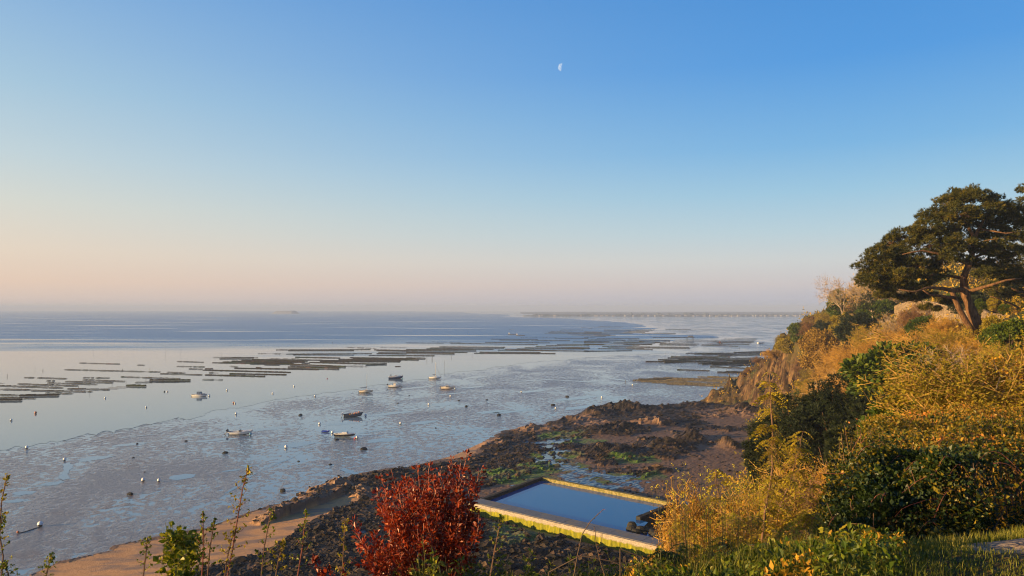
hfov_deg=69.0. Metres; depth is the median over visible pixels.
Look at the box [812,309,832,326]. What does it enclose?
shrub
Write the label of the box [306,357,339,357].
oyster rack
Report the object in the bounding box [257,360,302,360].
oyster rack
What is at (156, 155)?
sky
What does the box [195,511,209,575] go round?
seed stem
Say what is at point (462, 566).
leafy weed
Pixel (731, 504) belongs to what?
shrub
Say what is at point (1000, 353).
shrub
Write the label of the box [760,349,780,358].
shrub
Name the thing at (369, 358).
oyster rack
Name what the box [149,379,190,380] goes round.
oyster rack
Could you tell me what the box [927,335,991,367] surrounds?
shrub
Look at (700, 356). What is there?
oyster rack
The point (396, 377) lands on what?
navy motorboat
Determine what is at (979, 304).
conical bush
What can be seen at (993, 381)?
shrub
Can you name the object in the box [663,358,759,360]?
oyster rack
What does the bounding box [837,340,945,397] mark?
leafy tree
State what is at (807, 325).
shrub
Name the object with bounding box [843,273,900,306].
bare tree
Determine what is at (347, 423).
tidal puddle
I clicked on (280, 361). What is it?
oyster rack
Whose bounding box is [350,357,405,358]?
oyster rack
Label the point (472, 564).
leafy weed
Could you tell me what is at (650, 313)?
coast
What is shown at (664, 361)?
oyster rack
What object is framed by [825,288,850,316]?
cypress bush
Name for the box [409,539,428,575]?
leafy weed
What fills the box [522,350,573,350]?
oyster rack
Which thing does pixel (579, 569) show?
leafy weed
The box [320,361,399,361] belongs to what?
oyster rack
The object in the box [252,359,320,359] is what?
oyster rack
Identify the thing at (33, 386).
oyster rack
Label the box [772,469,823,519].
shrub
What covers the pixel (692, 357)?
oyster rack
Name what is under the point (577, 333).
oyster rack
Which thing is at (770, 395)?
sapling
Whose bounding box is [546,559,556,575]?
leafy weed
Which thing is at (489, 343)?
oyster rack
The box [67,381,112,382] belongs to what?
oyster rack
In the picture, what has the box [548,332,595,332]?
oyster rack
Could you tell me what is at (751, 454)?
evergreen tree
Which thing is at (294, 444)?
tidal puddle
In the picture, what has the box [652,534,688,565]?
shrub
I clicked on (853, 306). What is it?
shrub
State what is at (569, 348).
oyster rack
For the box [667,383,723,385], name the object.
oyster rack
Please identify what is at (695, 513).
shrub
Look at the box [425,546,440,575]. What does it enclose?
leafy weed
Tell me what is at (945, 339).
shrub
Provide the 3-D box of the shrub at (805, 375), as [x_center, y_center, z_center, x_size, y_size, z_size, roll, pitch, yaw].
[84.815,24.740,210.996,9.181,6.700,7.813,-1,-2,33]
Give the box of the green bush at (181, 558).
[153,521,209,575]
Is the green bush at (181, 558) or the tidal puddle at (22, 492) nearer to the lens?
the green bush at (181, 558)
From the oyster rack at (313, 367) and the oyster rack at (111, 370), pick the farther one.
the oyster rack at (313, 367)
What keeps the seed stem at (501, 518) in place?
on the hillside
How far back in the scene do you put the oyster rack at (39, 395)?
303.92 m
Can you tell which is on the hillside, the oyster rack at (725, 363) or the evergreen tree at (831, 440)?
the evergreen tree at (831, 440)
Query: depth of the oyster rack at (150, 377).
382.91 m
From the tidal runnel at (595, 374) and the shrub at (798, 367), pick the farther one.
the tidal runnel at (595, 374)
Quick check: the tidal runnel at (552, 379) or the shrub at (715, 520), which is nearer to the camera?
the shrub at (715, 520)
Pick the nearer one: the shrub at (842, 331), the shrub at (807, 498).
the shrub at (807, 498)
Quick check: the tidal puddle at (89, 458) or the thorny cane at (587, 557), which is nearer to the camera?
the thorny cane at (587, 557)
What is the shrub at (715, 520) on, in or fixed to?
on the hillside
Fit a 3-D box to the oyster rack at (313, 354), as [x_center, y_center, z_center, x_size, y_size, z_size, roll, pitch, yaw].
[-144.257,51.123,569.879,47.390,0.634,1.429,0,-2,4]
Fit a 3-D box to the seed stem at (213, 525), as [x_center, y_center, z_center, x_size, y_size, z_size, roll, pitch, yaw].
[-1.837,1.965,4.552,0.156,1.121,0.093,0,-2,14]
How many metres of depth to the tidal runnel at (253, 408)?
267.01 m
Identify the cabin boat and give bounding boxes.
[387,383,400,386]
[440,385,454,388]
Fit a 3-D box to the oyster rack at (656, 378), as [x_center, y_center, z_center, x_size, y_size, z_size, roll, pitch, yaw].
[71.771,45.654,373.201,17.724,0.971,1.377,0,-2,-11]
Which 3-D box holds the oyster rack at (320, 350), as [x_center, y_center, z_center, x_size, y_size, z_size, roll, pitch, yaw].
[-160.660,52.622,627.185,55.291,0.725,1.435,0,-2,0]
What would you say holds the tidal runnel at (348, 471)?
on the mudflat
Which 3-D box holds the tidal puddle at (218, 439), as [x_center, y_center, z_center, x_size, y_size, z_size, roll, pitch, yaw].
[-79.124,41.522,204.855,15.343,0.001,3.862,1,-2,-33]
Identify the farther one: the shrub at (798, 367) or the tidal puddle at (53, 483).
the shrub at (798, 367)
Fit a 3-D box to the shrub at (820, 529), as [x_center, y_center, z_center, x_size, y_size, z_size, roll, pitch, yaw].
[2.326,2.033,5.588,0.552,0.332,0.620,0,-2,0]
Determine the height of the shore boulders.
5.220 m
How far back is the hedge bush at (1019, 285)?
123.56 m
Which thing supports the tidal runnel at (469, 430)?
on the mudflat
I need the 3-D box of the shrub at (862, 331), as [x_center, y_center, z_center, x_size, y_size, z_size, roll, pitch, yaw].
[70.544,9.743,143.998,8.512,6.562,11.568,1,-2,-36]
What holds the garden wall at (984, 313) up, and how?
on the hillside
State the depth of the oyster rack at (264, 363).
480.97 m
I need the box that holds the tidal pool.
[470,477,675,557]
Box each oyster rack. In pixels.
[0,385,63,387]
[0,397,33,398]
[0,398,22,400]
[18,383,77,385]
[19,394,58,395]
[50,390,91,391]
[64,369,159,371]
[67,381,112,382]
[67,388,109,389]
[121,376,179,378]
[126,384,145,385]
[135,381,189,382]
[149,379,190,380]
[160,373,201,374]
[205,374,264,376]
[209,369,289,372]
[212,362,287,363]
[219,357,253,358]
[229,373,286,374]
[236,360,304,361]
[242,368,318,369]
[250,362,293,363]
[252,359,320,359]
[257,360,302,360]
[276,349,370,349]
[288,350,353,350]
[288,366,338,368]
[290,364,345,366]
[293,354,340,354]
[302,353,371,353]
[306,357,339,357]
[311,362,366,363]
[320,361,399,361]
[323,360,400,360]
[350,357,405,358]
[353,358,385,358]
[355,359,406,359]
[366,363,386,364]
[369,355,405,355]
[406,349,463,349]
[406,350,457,350]
[406,352,454,353]
[453,343,537,344]
[486,342,546,342]
[498,352,540,352]
[515,353,555,353]
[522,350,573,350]
[525,347,589,348]
[535,346,589,347]
[546,345,588,345]
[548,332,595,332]
[554,333,602,333]
[597,338,638,338]
[600,333,632,333]
[602,346,649,346]
[633,379,686,381]
[638,378,671,379]
[639,347,671,347]
[641,381,725,383]
[642,333,675,333]
[645,361,695,361]
[652,382,724,384]
[653,337,685,337]
[654,377,733,380]
[655,342,692,342]
[658,358,702,359]
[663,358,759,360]
[663,377,734,379]
[664,360,750,362]
[666,379,726,381]
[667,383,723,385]
[668,357,717,357]
[671,356,729,356]
[677,369,709,370]
[698,360,753,363]
[698,376,736,378]
[699,352,761,353]
[702,362,753,364]
[706,353,762,354]
[711,363,754,364]
[717,371,739,372]
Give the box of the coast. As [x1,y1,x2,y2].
[520,312,816,316]
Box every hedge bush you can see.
[937,291,991,314]
[987,284,1022,303]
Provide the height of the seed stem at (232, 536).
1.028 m
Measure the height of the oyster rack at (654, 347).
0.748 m
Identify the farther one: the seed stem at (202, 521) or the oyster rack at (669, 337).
the oyster rack at (669, 337)
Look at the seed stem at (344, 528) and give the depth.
4.56 m
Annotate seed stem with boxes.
[0,473,10,539]
[0,515,12,575]
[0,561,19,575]
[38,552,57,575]
[137,536,152,575]
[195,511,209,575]
[198,517,220,575]
[219,528,237,575]
[223,465,252,575]
[254,507,276,575]
[271,537,287,575]
[289,509,312,575]
[335,518,349,575]
[487,514,504,575]
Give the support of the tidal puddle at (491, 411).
on the mudflat
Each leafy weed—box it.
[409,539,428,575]
[411,556,431,575]
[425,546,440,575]
[426,555,443,575]
[436,558,453,575]
[453,554,467,575]
[465,554,486,575]
[465,556,482,575]
[486,562,502,575]
[495,554,512,575]
[522,546,540,575]
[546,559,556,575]
[561,551,575,575]
[571,559,589,575]
[582,557,598,575]
[591,567,608,575]
[598,546,616,575]
[610,558,624,575]
[622,551,650,574]
[633,559,652,575]
[652,543,674,571]
[656,553,672,575]
[696,544,713,572]
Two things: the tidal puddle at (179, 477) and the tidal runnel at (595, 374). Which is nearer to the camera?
the tidal puddle at (179, 477)
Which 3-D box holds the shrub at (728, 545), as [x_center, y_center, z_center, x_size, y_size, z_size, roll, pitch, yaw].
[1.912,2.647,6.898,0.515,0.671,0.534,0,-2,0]
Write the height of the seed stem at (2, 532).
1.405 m
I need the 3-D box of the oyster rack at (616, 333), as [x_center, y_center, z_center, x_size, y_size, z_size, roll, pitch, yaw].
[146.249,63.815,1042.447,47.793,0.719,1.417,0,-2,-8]
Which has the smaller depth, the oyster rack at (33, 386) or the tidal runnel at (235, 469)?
the tidal runnel at (235, 469)
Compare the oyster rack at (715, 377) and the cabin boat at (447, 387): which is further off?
the oyster rack at (715, 377)
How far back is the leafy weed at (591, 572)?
5.15 m
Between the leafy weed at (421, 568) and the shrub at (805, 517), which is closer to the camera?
the leafy weed at (421, 568)
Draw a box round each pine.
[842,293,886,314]
[849,183,1023,340]
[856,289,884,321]
[973,183,1023,310]
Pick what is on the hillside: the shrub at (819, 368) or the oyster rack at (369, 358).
the shrub at (819, 368)
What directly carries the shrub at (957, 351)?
on the hillside
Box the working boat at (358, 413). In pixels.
[342,411,362,416]
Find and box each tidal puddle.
[3,499,26,502]
[12,491,35,494]
[40,481,63,485]
[77,456,112,461]
[112,442,150,446]
[169,474,195,479]
[195,436,251,441]
[251,425,295,431]
[275,441,318,447]
[329,421,363,424]
[367,411,413,415]
[367,438,399,442]
[401,385,431,389]
[411,420,438,424]
[430,401,457,405]
[463,376,486,378]
[475,410,508,413]
[490,409,534,413]
[521,389,544,392]
[552,395,599,401]
[565,405,595,409]
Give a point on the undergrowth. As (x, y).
(1021, 304)
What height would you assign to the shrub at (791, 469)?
2.372 m
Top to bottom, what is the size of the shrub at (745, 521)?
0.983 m
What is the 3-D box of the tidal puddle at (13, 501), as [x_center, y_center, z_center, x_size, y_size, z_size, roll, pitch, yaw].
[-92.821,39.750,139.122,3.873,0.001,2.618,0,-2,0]
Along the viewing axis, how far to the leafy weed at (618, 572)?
5.76 m
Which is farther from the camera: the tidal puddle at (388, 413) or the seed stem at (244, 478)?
the tidal puddle at (388, 413)
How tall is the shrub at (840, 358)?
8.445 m
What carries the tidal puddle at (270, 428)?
on the mudflat
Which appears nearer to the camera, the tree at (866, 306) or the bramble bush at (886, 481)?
the bramble bush at (886, 481)
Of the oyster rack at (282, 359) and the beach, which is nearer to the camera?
the beach
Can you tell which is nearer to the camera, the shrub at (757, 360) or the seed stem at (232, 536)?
the seed stem at (232, 536)
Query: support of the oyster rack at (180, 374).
on the mudflat
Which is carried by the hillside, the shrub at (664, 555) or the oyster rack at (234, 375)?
the shrub at (664, 555)
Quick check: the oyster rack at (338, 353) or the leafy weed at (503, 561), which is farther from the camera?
the oyster rack at (338, 353)
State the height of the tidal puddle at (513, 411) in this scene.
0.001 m
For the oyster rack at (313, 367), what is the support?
on the mudflat
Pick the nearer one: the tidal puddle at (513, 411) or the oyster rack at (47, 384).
the tidal puddle at (513, 411)
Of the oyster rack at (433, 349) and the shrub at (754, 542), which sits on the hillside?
the shrub at (754, 542)
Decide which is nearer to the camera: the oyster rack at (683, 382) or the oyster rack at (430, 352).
the oyster rack at (683, 382)
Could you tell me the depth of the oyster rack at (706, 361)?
496.95 m
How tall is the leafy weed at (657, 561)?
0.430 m
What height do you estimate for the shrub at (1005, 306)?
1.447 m
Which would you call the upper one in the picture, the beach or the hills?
the hills
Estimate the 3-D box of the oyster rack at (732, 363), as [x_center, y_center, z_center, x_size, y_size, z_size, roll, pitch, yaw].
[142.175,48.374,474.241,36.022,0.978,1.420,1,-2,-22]
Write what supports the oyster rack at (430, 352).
on the mudflat
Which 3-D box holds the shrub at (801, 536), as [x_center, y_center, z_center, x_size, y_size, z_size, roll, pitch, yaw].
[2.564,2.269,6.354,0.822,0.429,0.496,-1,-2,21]
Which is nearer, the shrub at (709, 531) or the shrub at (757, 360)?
the shrub at (709, 531)
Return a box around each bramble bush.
[789,427,1004,543]
[819,400,1023,534]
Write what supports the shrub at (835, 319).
on the hillside
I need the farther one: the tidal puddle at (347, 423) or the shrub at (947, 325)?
the tidal puddle at (347, 423)
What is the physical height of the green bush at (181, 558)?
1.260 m
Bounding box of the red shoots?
[308,553,346,575]
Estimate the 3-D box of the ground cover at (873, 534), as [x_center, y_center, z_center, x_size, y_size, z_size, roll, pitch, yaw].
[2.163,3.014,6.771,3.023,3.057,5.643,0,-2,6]
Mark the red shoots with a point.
(323, 572)
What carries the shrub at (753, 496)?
on the hillside
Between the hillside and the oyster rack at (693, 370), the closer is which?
the hillside
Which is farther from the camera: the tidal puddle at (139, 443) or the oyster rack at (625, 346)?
the oyster rack at (625, 346)
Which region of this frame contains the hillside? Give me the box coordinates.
[700,264,1023,575]
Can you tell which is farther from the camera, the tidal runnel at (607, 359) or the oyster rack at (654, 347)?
the oyster rack at (654, 347)
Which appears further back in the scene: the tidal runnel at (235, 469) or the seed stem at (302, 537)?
the tidal runnel at (235, 469)
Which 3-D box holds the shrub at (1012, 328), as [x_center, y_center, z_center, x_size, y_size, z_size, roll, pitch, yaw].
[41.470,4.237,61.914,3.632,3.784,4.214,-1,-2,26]
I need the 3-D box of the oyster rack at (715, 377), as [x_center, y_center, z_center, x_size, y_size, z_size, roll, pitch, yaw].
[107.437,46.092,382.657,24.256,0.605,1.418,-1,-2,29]
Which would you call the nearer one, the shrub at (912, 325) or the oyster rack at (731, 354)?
the shrub at (912, 325)
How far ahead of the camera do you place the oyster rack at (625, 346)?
690.81 m
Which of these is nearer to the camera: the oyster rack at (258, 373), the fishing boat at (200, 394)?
the fishing boat at (200, 394)
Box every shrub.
[644,543,689,570]
[645,476,762,561]
[650,462,786,565]
[650,476,824,555]
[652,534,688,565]
[665,504,707,557]
[679,544,705,563]
[683,504,726,553]
[685,490,786,530]
[690,512,768,559]
[692,537,735,562]
[709,538,775,565]
[722,458,807,512]
[733,539,769,548]
[740,491,819,534]
[742,458,827,503]
[743,368,754,373]
[749,357,761,363]
[751,438,852,494]
[755,543,797,560]
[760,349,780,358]
[764,511,830,543]
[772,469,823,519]
[772,529,836,545]
[773,333,788,347]
[774,337,793,353]
[784,476,827,540]
[786,322,803,342]
[788,359,804,374]
[792,373,825,396]
[793,379,814,389]
[793,389,804,397]
[796,377,810,393]
[797,368,819,380]
[799,315,818,335]
[800,462,825,502]
[801,369,846,393]
[804,359,845,384]
[810,319,832,332]
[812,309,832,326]
[813,340,862,367]
[817,367,851,392]
[818,527,849,552]
[819,340,872,372]
[828,312,853,335]
[831,311,877,349]
[836,523,922,550]
[845,296,862,316]
[845,322,891,349]
[853,325,1023,433]
[854,303,876,319]
[854,338,888,352]
[854,394,965,448]
[859,323,916,347]
[864,312,905,340]
[869,299,897,326]
[886,329,966,354]
[894,301,930,328]
[904,315,936,341]
[913,314,963,337]
[913,323,978,354]
[920,344,980,374]
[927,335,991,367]
[955,359,1023,414]
[963,337,1023,368]
[975,328,1006,354]
[979,314,1006,332]
[986,317,1023,356]
[997,304,1011,313]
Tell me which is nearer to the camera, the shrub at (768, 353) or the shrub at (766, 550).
the shrub at (766, 550)
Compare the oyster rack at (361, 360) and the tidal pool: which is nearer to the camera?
the tidal pool
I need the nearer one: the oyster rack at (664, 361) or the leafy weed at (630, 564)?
the leafy weed at (630, 564)
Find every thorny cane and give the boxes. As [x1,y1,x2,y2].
[548,554,635,575]
[573,509,603,575]
[593,526,605,575]
[620,548,654,575]
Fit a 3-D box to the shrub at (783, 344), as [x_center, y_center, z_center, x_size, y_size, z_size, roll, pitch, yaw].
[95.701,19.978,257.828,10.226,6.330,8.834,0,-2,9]
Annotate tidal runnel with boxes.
[32,462,72,486]
[212,463,260,474]
[224,447,314,493]
[240,407,265,410]
[318,391,354,410]
[341,468,358,473]
[439,428,488,436]
[513,379,595,382]
[587,368,628,380]
[589,359,626,359]
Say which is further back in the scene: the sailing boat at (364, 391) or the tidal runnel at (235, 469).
the sailing boat at (364, 391)
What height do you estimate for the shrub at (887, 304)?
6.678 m
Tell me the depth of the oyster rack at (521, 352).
600.45 m
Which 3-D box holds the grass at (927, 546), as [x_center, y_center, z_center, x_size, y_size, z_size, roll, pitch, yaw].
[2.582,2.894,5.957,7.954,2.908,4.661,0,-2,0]
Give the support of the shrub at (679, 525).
on the hillside
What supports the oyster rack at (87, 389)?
on the mudflat
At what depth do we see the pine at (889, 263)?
79.93 m
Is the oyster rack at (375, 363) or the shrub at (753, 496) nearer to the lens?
the shrub at (753, 496)
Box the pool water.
[490,481,663,536]
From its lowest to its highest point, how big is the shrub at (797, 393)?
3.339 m
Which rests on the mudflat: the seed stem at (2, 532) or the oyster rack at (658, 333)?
the oyster rack at (658, 333)
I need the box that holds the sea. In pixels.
[0,311,716,449]
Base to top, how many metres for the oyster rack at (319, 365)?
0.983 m
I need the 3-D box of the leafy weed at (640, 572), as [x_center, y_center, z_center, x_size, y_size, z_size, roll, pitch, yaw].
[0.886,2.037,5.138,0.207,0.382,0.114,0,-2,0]
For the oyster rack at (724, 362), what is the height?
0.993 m
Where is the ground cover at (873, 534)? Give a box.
[609,521,911,575]
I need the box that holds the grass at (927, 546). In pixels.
[554,524,1023,575]
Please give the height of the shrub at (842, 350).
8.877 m
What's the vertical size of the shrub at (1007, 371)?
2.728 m
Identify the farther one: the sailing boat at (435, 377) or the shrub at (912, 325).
the sailing boat at (435, 377)
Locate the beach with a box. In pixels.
[29,399,767,575]
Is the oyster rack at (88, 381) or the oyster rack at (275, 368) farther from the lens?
the oyster rack at (275, 368)
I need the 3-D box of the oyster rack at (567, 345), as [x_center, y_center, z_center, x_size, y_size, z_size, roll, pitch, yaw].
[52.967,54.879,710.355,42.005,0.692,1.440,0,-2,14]
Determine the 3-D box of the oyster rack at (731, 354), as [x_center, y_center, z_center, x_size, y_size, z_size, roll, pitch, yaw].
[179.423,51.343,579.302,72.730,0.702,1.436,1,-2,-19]
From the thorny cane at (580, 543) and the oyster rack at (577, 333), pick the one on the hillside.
the thorny cane at (580, 543)
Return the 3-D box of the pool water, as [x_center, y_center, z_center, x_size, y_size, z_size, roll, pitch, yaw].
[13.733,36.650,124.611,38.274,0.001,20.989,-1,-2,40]
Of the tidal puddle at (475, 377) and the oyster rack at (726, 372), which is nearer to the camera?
the tidal puddle at (475, 377)
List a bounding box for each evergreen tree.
[740,392,827,488]
[743,440,764,494]
[774,372,867,478]
[820,421,861,472]
[828,389,897,429]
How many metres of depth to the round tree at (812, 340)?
207.42 m
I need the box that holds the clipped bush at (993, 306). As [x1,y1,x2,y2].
[986,297,1001,312]
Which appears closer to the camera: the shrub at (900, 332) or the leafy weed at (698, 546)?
the leafy weed at (698, 546)
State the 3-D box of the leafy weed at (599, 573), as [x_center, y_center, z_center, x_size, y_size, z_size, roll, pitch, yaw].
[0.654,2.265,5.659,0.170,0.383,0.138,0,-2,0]
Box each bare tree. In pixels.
[811,275,862,313]
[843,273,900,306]
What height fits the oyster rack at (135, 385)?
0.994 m
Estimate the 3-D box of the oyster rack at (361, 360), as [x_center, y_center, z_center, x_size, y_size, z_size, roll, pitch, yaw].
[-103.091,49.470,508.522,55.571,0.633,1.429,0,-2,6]
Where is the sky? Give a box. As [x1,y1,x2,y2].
[0,0,1023,310]
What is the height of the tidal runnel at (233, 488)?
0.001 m
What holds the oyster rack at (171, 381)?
on the mudflat
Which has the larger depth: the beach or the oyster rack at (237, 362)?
the oyster rack at (237, 362)
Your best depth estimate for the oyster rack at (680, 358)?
519.70 m
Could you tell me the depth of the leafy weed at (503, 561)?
5.98 m
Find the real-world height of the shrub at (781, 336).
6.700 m
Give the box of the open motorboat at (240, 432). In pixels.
[224,429,252,434]
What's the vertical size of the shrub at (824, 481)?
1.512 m
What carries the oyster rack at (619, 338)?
on the mudflat
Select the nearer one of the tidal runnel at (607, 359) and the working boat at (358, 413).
the working boat at (358, 413)
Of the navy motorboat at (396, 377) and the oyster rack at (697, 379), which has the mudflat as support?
the oyster rack at (697, 379)
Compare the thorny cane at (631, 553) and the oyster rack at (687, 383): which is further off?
the oyster rack at (687, 383)
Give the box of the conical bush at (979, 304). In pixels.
[974,298,987,314]
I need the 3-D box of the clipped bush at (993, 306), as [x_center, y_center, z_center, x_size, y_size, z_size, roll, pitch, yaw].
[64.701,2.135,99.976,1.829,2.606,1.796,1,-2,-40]
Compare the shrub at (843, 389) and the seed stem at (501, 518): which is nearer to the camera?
the seed stem at (501, 518)
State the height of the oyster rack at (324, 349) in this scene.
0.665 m
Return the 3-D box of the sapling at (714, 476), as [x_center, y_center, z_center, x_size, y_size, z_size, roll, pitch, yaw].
[2.544,2.786,8.322,0.761,1.530,0.721,1,-2,-37]
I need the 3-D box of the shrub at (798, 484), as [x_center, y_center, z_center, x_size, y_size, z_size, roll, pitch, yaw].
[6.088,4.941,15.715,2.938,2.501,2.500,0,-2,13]
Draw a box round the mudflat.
[0,311,821,575]
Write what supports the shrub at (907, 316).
on the hillside
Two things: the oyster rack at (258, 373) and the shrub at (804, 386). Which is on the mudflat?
the oyster rack at (258, 373)
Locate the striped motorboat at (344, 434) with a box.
[334,432,355,436]
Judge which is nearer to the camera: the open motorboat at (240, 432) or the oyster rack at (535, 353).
the open motorboat at (240, 432)
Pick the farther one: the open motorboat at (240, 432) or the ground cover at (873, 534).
the open motorboat at (240, 432)
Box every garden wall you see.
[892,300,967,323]
[981,309,1005,327]
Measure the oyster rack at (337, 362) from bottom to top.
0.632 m
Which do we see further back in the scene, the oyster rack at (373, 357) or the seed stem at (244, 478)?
the oyster rack at (373, 357)
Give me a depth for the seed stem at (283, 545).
4.56 m
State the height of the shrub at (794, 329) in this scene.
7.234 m
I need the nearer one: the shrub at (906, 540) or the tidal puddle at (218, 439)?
the shrub at (906, 540)
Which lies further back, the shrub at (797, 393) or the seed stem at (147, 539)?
the shrub at (797, 393)
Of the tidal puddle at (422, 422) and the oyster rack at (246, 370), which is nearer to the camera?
the tidal puddle at (422, 422)
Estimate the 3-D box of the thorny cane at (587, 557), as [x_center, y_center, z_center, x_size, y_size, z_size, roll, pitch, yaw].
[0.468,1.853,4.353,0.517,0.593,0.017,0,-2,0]
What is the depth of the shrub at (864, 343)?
125.27 m
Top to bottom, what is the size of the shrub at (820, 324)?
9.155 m
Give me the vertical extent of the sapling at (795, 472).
1.901 m
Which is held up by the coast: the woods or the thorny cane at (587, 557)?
the woods
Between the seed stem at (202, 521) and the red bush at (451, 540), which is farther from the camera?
the red bush at (451, 540)
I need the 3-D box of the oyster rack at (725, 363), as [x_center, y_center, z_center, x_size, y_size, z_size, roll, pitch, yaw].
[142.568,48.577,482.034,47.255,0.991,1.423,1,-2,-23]
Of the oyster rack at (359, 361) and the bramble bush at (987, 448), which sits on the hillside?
the bramble bush at (987, 448)
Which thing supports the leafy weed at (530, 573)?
on the hillside
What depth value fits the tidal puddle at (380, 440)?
202.52 m
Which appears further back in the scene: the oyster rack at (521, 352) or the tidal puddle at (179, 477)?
the oyster rack at (521, 352)
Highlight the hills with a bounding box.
[272,311,299,313]
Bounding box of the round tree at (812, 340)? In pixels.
[797,327,839,376]
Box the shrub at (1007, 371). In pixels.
[954,350,1023,412]
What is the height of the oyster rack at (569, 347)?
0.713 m
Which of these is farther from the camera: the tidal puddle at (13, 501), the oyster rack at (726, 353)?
the oyster rack at (726, 353)
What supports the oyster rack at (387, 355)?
on the mudflat
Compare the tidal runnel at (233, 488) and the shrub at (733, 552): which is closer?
the shrub at (733, 552)
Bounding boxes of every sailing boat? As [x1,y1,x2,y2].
[358,384,372,392]
[429,362,441,378]
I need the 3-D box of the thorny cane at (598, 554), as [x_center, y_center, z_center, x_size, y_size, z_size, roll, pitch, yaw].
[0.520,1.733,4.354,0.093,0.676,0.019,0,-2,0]
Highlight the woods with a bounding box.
[525,314,812,315]
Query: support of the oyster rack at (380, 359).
on the mudflat
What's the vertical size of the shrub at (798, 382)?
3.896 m
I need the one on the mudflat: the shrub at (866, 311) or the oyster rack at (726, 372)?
the oyster rack at (726, 372)
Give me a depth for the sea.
589.77 m
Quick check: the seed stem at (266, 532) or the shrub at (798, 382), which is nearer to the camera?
the seed stem at (266, 532)
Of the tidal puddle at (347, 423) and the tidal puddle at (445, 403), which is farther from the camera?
the tidal puddle at (445, 403)
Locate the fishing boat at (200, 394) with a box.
[191,392,207,395]
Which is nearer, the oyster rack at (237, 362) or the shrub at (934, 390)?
the shrub at (934, 390)
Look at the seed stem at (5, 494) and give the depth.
4.57 m
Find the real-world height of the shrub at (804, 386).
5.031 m
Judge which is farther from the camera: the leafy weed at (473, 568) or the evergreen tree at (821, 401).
the evergreen tree at (821, 401)
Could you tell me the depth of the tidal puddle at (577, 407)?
269.74 m
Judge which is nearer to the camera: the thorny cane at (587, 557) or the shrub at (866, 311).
the thorny cane at (587, 557)
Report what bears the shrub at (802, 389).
on the hillside
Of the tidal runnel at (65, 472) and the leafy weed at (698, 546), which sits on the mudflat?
the tidal runnel at (65, 472)
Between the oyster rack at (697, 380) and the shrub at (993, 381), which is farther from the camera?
the oyster rack at (697, 380)
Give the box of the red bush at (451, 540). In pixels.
[348,449,486,575]
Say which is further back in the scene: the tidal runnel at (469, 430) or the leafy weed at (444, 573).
the tidal runnel at (469, 430)
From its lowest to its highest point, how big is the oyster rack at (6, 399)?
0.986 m
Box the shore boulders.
[128,401,758,575]
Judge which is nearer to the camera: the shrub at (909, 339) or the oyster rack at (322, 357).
the shrub at (909, 339)
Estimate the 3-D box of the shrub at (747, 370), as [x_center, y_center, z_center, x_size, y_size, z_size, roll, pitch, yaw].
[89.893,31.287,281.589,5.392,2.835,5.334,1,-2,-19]
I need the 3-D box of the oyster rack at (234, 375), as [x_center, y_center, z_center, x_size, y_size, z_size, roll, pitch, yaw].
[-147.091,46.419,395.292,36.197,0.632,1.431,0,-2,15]
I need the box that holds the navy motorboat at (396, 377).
[389,375,402,378]
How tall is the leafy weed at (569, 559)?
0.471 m
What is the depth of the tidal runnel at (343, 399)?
290.12 m
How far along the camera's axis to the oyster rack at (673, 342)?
773.72 m
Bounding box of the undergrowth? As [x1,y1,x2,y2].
[618,258,1023,571]
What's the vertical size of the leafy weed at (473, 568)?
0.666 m
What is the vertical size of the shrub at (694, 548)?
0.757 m
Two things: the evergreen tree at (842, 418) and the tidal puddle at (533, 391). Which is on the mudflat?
the tidal puddle at (533, 391)
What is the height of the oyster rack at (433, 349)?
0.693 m
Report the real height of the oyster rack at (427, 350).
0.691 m
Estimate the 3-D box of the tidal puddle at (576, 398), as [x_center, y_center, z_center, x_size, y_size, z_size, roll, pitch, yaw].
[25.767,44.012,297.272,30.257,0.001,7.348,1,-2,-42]
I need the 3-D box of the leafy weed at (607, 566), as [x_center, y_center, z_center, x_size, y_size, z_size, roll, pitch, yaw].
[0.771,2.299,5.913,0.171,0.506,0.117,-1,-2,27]
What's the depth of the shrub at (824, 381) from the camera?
125.26 m
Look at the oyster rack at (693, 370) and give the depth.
428.18 m
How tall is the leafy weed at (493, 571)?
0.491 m
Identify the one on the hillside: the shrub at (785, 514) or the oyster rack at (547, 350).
the shrub at (785, 514)
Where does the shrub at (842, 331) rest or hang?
on the hillside
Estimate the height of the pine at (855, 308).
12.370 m
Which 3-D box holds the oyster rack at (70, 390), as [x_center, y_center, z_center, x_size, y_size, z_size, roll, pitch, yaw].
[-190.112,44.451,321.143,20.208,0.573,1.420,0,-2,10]
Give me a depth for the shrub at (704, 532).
9.60 m
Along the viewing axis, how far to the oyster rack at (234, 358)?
529.72 m
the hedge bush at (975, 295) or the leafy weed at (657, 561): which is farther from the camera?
the hedge bush at (975, 295)
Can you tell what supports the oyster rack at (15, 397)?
on the mudflat
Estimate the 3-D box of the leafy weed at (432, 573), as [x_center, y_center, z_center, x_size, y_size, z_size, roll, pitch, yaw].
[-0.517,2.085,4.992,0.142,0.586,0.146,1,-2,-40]
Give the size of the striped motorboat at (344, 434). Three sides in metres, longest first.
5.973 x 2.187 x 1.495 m
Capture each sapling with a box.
[698,469,760,543]
[739,372,800,548]
[754,431,816,537]
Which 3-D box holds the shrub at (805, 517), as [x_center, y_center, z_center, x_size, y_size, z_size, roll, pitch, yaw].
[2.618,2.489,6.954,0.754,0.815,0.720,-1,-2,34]
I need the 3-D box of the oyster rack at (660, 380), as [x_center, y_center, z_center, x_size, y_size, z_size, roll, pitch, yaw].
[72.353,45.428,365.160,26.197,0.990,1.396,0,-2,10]

